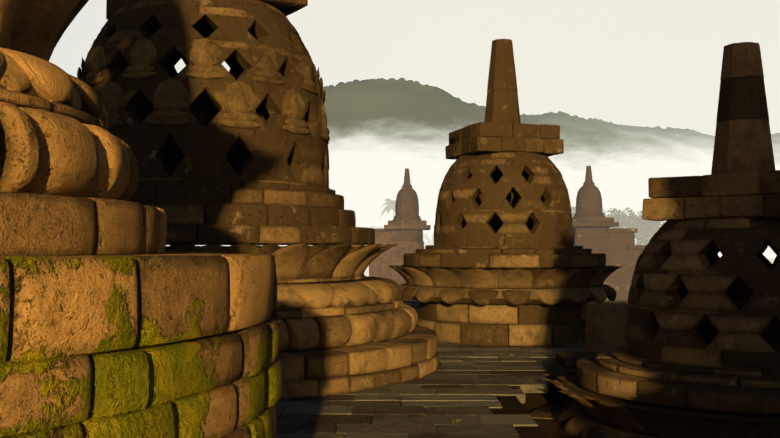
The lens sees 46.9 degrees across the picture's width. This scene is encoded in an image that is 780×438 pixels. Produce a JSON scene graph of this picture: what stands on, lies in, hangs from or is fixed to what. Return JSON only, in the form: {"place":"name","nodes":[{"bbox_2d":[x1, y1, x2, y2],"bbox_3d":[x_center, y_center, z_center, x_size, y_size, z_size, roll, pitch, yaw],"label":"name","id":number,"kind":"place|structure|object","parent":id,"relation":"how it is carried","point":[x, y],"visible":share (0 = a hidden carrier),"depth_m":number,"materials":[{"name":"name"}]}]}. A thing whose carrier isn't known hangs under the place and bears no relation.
{"place":"outdoors","nodes":[
{"label":"outdoors","id":0,"kind":"place"},
{"bbox_2d":[0,252,282,437],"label":"stupa podium","id":1,"kind":"object","parent":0,"point":[175,345],"visible":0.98,"depth_m":3.91,"materials":[{"name":"brown stone"}]},
{"bbox_2d":[0,0,166,255],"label":"stupa","id":2,"kind":"object","parent":1,"relation":"on","point":[69,174],"visible":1,"depth_m":4.96,"materials":[{"name":"stone"}]},
{"bbox_2d":[380,198,395,218],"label":"fronds","id":3,"kind":"object","parent":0,"point":[390,203],"visible":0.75,"depth_m":418.18,"materials":[{"name":"green plant"}]},
{"bbox_2d":[49,0,779,135],"label":"sky","id":4,"kind":"structure","parent":0,"point":[643,63],"materials":[{"name":"white"}]},
{"bbox_2d":[423,233,433,243],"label":"foliage","id":5,"kind":"object","parent":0,"point":[427,238],"visible":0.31,"depth_m":537.45,"materials":[{"name":"green plant"}]},
{"bbox_2d":[311,305,574,437],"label":"terrace base","id":6,"kind":"object","parent":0,"point":[515,405],"visible":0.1,"depth_m":11.54,"materials":[{"name":"grey stone"}]},
{"bbox_2d":[369,168,430,300],"bbox_3d":[0.331,1.558,33.898,2.351,6.944,1.719,0,-2,1],"label":"stupa","id":7,"kind":"object","parent":6,"relation":"on","point":[405,227],"visible":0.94,"depth_m":33.39,"materials":[{"name":"stone"}]},
{"bbox_2d":[276,300,627,437],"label":"floor slabs","id":8,"kind":"structure","parent":6,"relation":"on","point":[474,399],"depth_m":11.22,"materials":[{"name":"grey stone"}]},
{"bbox_2d":[77,0,438,399],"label":"stupa","id":9,"kind":"object","parent":8,"relation":"on","point":[236,157],"visible":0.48,"depth_m":13.04,"materials":[{"name":"stone"}]},
{"bbox_2d":[338,354,512,437],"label":"weeds","id":10,"kind":"object","parent":8,"relation":"on","point":[457,420],"visible":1,"depth_m":9.85,"materials":[{"name":"green"}]},
{"bbox_2d":[388,39,622,345],"bbox_3d":[2.450,-0.667,19.523,4.989,6.427,5.063,0,-2,1],"label":"stupa","id":11,"kind":"object","parent":8,"relation":"on","point":[503,260],"visible":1,"depth_m":18.15,"materials":[{"name":"stone"}]},
{"bbox_2d":[555,303,627,366],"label":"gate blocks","id":12,"kind":"structure","parent":8,"relation":"on","point":[605,328],"depth_m":15.56,"materials":[{"name":"stone"}]},
{"bbox_2d":[529,42,779,437],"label":"stupa","id":13,"kind":"object","parent":8,"relation":"on","point":[697,355],"visible":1,"depth_m":10.73,"materials":[{"name":"stone"}]},
{"bbox_2d":[572,166,645,299],"bbox_3d":[8.976,1.506,33.812,4.794,7.046,1.823,0,-2,1],"label":"stupa","id":14,"kind":"object","parent":6,"relation":"on","point":[592,230],"visible":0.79,"depth_m":33.17,"materials":[{"name":"stone"}]},
{"bbox_2d":[166,78,779,257],"bbox_3d":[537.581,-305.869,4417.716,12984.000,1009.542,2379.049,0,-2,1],"label":"hills","id":15,"kind":"structure","parent":0,"point":[384,134],"depth_m":4182.99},
{"bbox_2d":[364,258,774,275],"bbox_3d":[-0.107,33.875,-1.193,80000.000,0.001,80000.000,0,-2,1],"label":"ground","id":16,"kind":"structure","parent":0,"point":[366,272],"depth_m":1565.35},
{"bbox_2d":[571,206,575,217],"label":"foliage","id":17,"kind":"object","parent":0,"point":[573,212],"visible":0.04,"depth_m":360.29,"materials":[{"name":"green plant"}]},
{"bbox_2d":[604,207,648,244],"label":"foliage","id":18,"kind":"object","parent":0,"point":[620,217],"visible":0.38,"depth_m":296.77,"materials":[{"name":"green plant"}]},
{"bbox_2d":[626,221,658,244],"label":"foliage","id":19,"kind":"object","parent":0,"point":[647,232],"visible":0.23,"depth_m":316.98,"materials":[{"name":"green plant"}]},
{"bbox_2d":[626,214,664,242],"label":"foliage","id":20,"kind":"object","parent":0,"point":[651,222],"visible":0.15,"depth_m":335.18,"materials":[{"name":"green plant"}]}
]}

